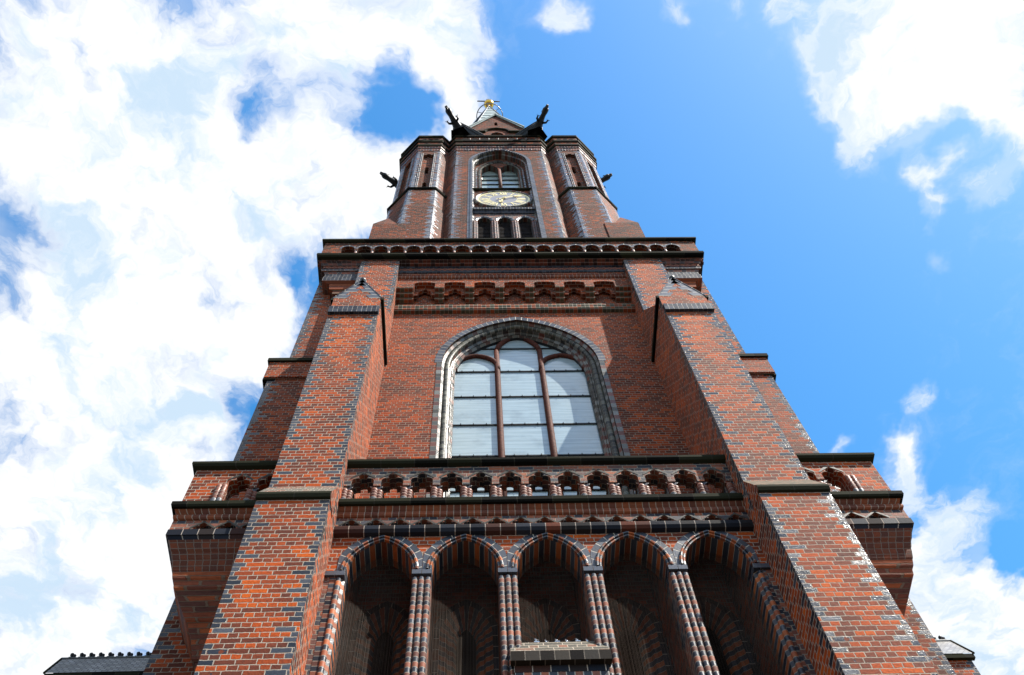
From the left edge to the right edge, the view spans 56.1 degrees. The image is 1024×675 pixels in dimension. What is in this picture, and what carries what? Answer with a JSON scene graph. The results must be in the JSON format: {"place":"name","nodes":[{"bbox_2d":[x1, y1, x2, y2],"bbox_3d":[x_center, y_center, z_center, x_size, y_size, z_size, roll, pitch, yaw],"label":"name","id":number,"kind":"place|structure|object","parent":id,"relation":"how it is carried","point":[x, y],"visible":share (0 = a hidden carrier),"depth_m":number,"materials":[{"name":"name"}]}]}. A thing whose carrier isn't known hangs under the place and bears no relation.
{"place":"outdoors","nodes":[
{"label":"outdoors","id":0,"kind":"place"},
{"bbox_2d":[0,0,1023,674],"label":"sky","id":1,"kind":"structure","parent":0,"point":[847,176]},
{"bbox_2d":[143,99,955,674],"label":"church tower","id":2,"kind":"structure","parent":0,"point":[565,367],"depth_m":18.79,"materials":[{"name":"red brick"}]},
{"bbox_2d":[332,557,411,674],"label":"bird net","id":3,"kind":"object","parent":2,"relation":"attached to","point":[390,620],"visible":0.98,"depth_m":15.60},
{"bbox_2d":[379,172,397,187],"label":"gargoyle","id":4,"kind":"object","parent":2,"relation":"attached to","point":[393,181],"visible":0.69,"depth_m":53.75,"materials":[{"name":"black metal"}]},
{"bbox_2d":[427,557,500,674],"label":"bird net","id":5,"kind":"object","parent":2,"relation":"attached to","point":[489,623],"visible":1,"depth_m":15.66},
{"bbox_2d":[445,105,483,138],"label":"gargoyle","id":6,"kind":"object","parent":2,"relation":"on","point":[459,128],"visible":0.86,"depth_m":52.54,"materials":[{"name":"black metal"}]},
{"bbox_2d":[474,190,532,206],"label":"tower clock","id":7,"kind":"object","parent":2,"relation":"attached to","point":[502,198],"visible":0.97,"depth_m":42.12,"materials":[{"name":"paint"}]},
{"bbox_2d":[426,317,634,496],"bbox_3d":[0.328,2.063,24.776,4.800,11.210,0.782,-1,-65,-2],"label":"great window","id":8,"kind":"structure","parent":2,"relation":"in","point":[517,388],"depth_m":25.81,"materials":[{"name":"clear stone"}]},
{"bbox_2d":[515,104,549,139],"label":"gargoyle","id":9,"kind":"object","parent":2,"relation":"on","point":[535,128],"visible":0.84,"depth_m":52.69,"materials":[{"name":"black metal"}]},
{"bbox_2d":[518,556,590,642],"bbox_3d":[0.660,4.408,16.089,1.112,2.497,0.005,-1,-65,-2],"label":"bird net","id":10,"kind":"object","parent":2,"relation":"on","point":[522,619],"visible":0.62,"depth_m":16.03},
{"bbox_2d":[600,173,611,187],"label":"gargoyle","id":11,"kind":"object","parent":2,"relation":"attached to","point":[606,177],"visible":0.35,"depth_m":54.20,"materials":[{"name":"black metal"}]},
{"bbox_2d":[603,554,690,674],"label":"bird net","id":12,"kind":"object","parent":2,"relation":"attached to","point":[643,619],"visible":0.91,"depth_m":15.68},
{"bbox_2d":[687,552,785,674],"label":"bird net","id":13,"kind":"object","parent":2,"relation":"attached to","point":[733,618],"visible":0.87,"depth_m":15.71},
{"label":"ground","id":14,"kind":"structure","parent":0,"visible":0},
{"bbox_2d":[43,651,150,674],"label":"church annex","id":15,"kind":"object","parent":14,"relation":"on","point":[109,664],"visible":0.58,"depth_m":27.70,"materials":[{"name":"grey brick"}]},
{"bbox_2d":[934,635,980,674],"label":"church annex","id":16,"kind":"object","parent":14,"relation":"on","point":[960,662],"visible":0.12,"depth_m":27.91,"materials":[{"name":"red brick"}]}
]}

